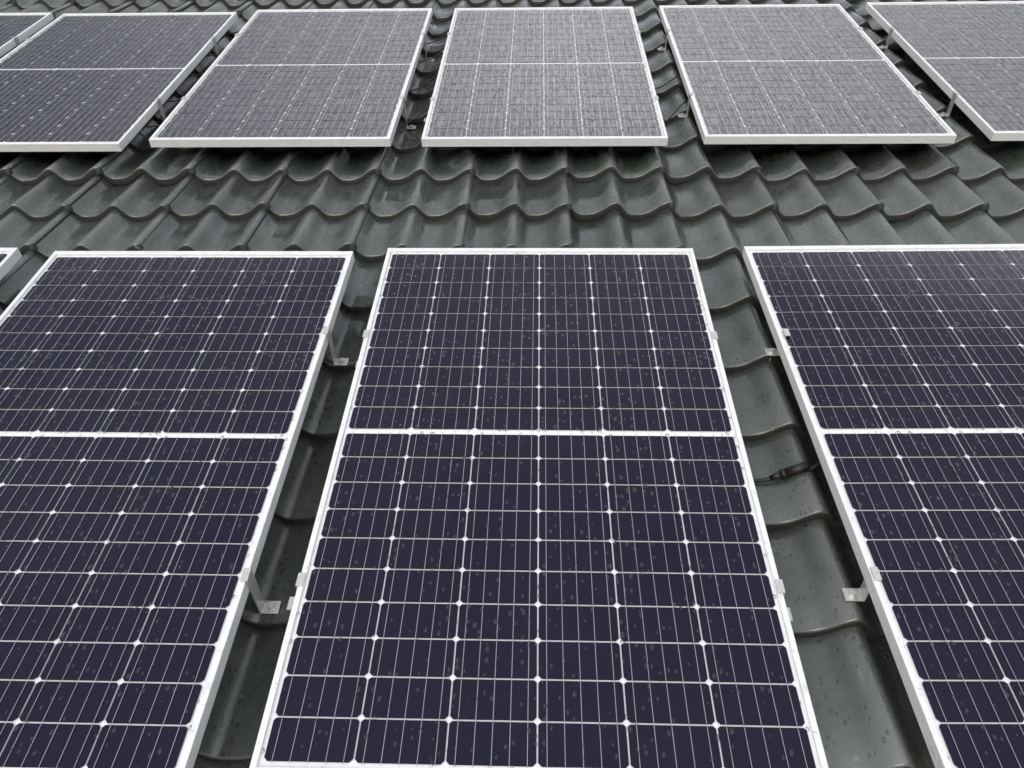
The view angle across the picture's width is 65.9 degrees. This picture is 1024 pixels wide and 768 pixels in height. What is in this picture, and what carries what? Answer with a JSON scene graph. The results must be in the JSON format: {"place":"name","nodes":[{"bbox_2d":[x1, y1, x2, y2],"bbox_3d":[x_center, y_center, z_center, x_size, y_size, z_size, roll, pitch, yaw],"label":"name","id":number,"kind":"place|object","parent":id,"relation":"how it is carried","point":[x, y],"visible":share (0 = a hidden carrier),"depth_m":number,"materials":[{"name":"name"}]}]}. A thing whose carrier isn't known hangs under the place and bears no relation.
{"place":"outdoors","nodes":[
{"label":"outdoors","id":0,"kind":"place"},
{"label":"gable walls","id":1,"kind":"object","parent":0,"visible":0},
{"bbox_2d":[0,0,1023,767],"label":"roof tiles","id":2,"kind":"object","parent":1,"relation":"attached to","point":[716,206],"visible":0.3,"depth_m":2.97,"materials":[{"name":"concrete"}]},
{"bbox_2d":[0,248,21,280],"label":"solar panel","id":3,"kind":"object","parent":2,"relation":"on","point":[10,258],"visible":1,"depth_m":2.62,"materials":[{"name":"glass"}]},
{"bbox_2d":[11,36,19,46],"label":"bracket","id":4,"kind":"object","parent":2,"relation":"on","point":[15,38],"visible":0.38,"depth_m":4.22,"materials":[{"name":"silver metal"}]},
{"bbox_2d":[0,12,53,56],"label":"solar panel","id":5,"kind":"object","parent":2,"relation":"on","point":[22,26],"visible":1,"depth_m":4.39,"materials":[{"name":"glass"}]},
{"bbox_2d":[154,98,165,121],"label":"bracket","id":6,"kind":"object","parent":2,"relation":"on","point":[158,100],"visible":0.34,"depth_m":3.59,"materials":[{"name":"silver metal"}]},
{"bbox_2d":[0,251,354,767],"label":"solar panel","id":7,"kind":"object","parent":2,"relation":"on","point":[153,406],"visible":1,"depth_m":1.89,"materials":[{"name":"glass"}]},
{"bbox_2d":[210,36,218,57],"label":"bracket","id":8,"kind":"object","parent":2,"relation":"on","point":[215,44],"visible":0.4,"depth_m":4.18,"materials":[{"name":"silver metal"}]},
{"bbox_2d":[240,568,280,613],"bbox_3d":[-0.541,0.465,1.721,0.053,0.173,0.032,0,42,2],"label":"bracket","id":9,"kind":"object","parent":2,"relation":"on","point":[262,605],"visible":0.97,"depth_m":1.72,"materials":[{"name":"silver metal"}]},
{"bbox_2d":[286,573,305,609],"bbox_3d":[-0.460,0.460,1.701,0.053,0.140,0.032,0,42,2],"label":"bracket","id":10,"kind":"object","parent":2,"relation":"on","point":[300,579],"visible":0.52,"depth_m":1.66,"materials":[{"name":"silver metal"}]},
{"bbox_2d":[322,326,348,365],"bbox_3d":[-0.517,-0.094,2.338,0.053,0.170,0.032,0,42,2],"label":"bracket","id":11,"kind":"object","parent":2,"relation":"on","point":[338,361],"visible":0.98,"depth_m":2.34,"materials":[{"name":"silver metal"}]},
{"bbox_2d":[355,330,368,367],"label":"bracket","id":12,"kind":"object","parent":2,"relation":"on","point":[365,333],"visible":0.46,"depth_m":2.27,"materials":[{"name":"silver metal"}]},
{"bbox_2d":[400,95,415,128],"bbox_3d":[-0.470,-1.214,3.597,0.053,0.192,0.032,0,42,2],"label":"bracket","id":13,"kind":"object","parent":2,"relation":"on","point":[407,126],"visible":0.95,"depth_m":3.58,"materials":[{"name":"silver metal"}]},
{"bbox_2d":[149,8,432,146],"bbox_3d":[-0.974,-1.555,3.877,1.000,0.035,1.685,0,42,2],"label":"solar panel","id":14,"kind":"object","parent":13,"relation":"on","point":[310,78],"visible":1,"depth_m":3.69,"materials":[{"name":"glass"}]},
{"bbox_2d":[397,106,429,125],"bbox_3d":[-0.422,-1.213,3.548,0.230,0.028,0.289,0,42,2],"label":"cable","id":15,"kind":"object","parent":2,"relation":"on","point":[414,118],"visible":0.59,"depth_m":3.53,"materials":[{"name":"black plastic"}]},
{"bbox_2d":[408,74,437,91],"bbox_3d":[-0.412,-1.469,3.832,0.230,0.027,0.300,0,42,2],"label":"cable","id":16,"kind":"object","parent":2,"relation":"on","point":[424,84],"visible":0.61,"depth_m":3.81,"materials":[{"name":"black plastic"}]},
{"bbox_2d":[422,32,433,60],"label":"bracket","id":17,"kind":"object","parent":2,"relation":"on","point":[425,47],"visible":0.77,"depth_m":4.20,"materials":[{"name":"silver metal"}]},
{"bbox_2d":[418,51,443,61],"bbox_3d":[-0.402,-1.699,4.085,0.230,0.026,0.213,0,42,2],"label":"cable","id":18,"kind":"object","parent":2,"relation":"on","point":[431,58],"visible":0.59,"depth_m":4.07,"materials":[{"name":"black plastic"}]},
{"bbox_2d":[423,32,447,44],"bbox_3d":[-0.394,-1.885,4.292,0.230,0.026,0.272,0,42,2],"label":"cable","id":19,"kind":"object","parent":2,"relation":"on","point":[435,40],"visible":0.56,"depth_m":4.27,"materials":[{"name":"black plastic"}]},
{"bbox_2d":[249,248,828,767],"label":"solar panel","id":20,"kind":"object","parent":2,"relation":"on","point":[539,536],"visible":1,"depth_m":1.71,"materials":[{"name":"glass"}]},
{"bbox_2d":[421,7,667,146],"bbox_3d":[0.154,-1.546,3.839,1.000,0.035,1.685,0,42,2],"label":"solar panel","id":21,"kind":"object","parent":2,"relation":"on","point":[544,76],"visible":1,"depth_m":3.65,"materials":[{"name":"glass"}]},
{"bbox_2d":[658,28,669,51],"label":"bracket","id":22,"kind":"object","parent":2,"relation":"on","point":[662,48],"visible":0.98,"depth_m":4.18,"materials":[{"name":"silver metal"}]},
{"bbox_2d":[655,75,679,88],"bbox_3d":[0.723,-1.445,3.766,0.299,0.118,0.031,-4,8,-33],"label":"cable","id":23,"kind":"object","parent":2,"relation":"on","point":[667,82],"visible":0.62,"depth_m":3.79,"materials":[{"name":"black plastic"}]},
{"bbox_2d":[664,100,687,122],"bbox_3d":[0.717,-1.208,3.514,0.252,0.028,0.297,0,42,2],"label":"cable","id":24,"kind":"object","parent":2,"relation":"on","point":[675,111],"visible":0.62,"depth_m":3.54,"materials":[{"name":"black plastic"}]},
{"bbox_2d":[678,92,692,117],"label":"bracket","id":25,"kind":"object","parent":2,"relation":"on","point":[682,115],"visible":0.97,"depth_m":3.55,"materials":[{"name":"silver metal"}]},
{"bbox_2d":[711,331,717,342],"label":"bracket","id":26,"kind":"object","parent":2,"relation":"on","point":[714,335],"visible":0.31,"depth_m":2.23,"materials":[{"name":"silver metal"}]},
{"bbox_2d":[764,328,790,360],"bbox_3d":[0.761,-0.102,2.280,0.053,0.122,0.032,0,42,2],"label":"bracket","id":27,"kind":"object","parent":2,"relation":"on","point":[774,351],"visible":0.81,"depth_m":2.28,"materials":[{"name":"silver metal"}]},
{"bbox_2d":[775,579,792,620],"bbox_3d":[0.570,0.471,1.672,0.053,0.153,0.032,0,42,2],"label":"bracket","id":28,"kind":"object","parent":2,"relation":"on","point":[779,586],"visible":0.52,"depth_m":1.62,"materials":[{"name":"silver metal"}]},
{"bbox_2d":[753,461,820,482],"bbox_3d":[0.652,0.219,1.974,0.238,0.082,0.021,0,42,2],"label":"cable lead","id":29,"kind":"object","parent":2,"relation":"on","point":[811,468],"visible":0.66,"depth_m":1.99,"materials":[{"name":"black"}]},
{"bbox_2d":[769,461,809,480],"bbox_3d":[0.695,0.219,1.978,0.094,0.064,0.028,0,42,2],"label":"plug connector","id":30,"kind":"object","parent":2,"relation":"on","point":[794,470],"visible":1,"depth_m":1.97,"materials":[{"name":"black plastic"}]},
{"bbox_2d":[659,4,956,143],"bbox_3d":[1.304,-1.548,3.812,1.000,0.035,1.685,0,42,2],"label":"solar panel","id":31,"kind":"object","parent":2,"relation":"on","point":[796,74],"visible":1,"depth_m":3.62,"materials":[{"name":"glass"}]},
{"bbox_2d":[842,567,881,601],"bbox_3d":[0.738,0.440,1.683,0.053,0.128,0.032,0,42,2],"label":"bracket","id":32,"kind":"object","parent":2,"relation":"on","point":[861,594],"visible":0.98,"depth_m":1.69,"materials":[{"name":"silver metal"}]},
{"bbox_2d":[742,244,1023,767],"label":"solar panel","id":33,"kind":"object","parent":2,"relation":"on","point":[903,366],"visible":1,"depth_m":1.93,"materials":[{"name":"glass"}]},
{"bbox_2d":[878,27,895,49],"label":"bracket","id":34,"kind":"object","parent":2,"relation":"on","point":[881,47],"visible":0.96,"depth_m":4.13,"materials":[{"name":"silver metal"}]},
{"bbox_2d":[865,1,1023,140],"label":"solar panel","id":35,"kind":"object","parent":2,"relation":"on","point":[971,53],"visible":1,"depth_m":3.87,"materials":[{"name":"glass"}]},
{"bbox_2d":[937,91,959,117],"bbox_3d":[1.932,-1.221,3.511,0.053,0.146,0.032,0,42,2],"label":"bracket","id":36,"kind":"object","parent":2,"relation":"on","point":[950,107],"visible":0.94,"depth_m":3.50,"materials":[{"name":"silver metal"}]},
{"label":"bracket","id":37,"kind":"object","parent":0,"visible":0},
{"bbox_2d":[0,12,237,151],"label":"solar panel","id":38,"kind":"object","parent":37,"relation":"attached to","point":[85,82],"visible":1,"depth_m":3.82,"materials":[{"name":"glass"}]}
]}

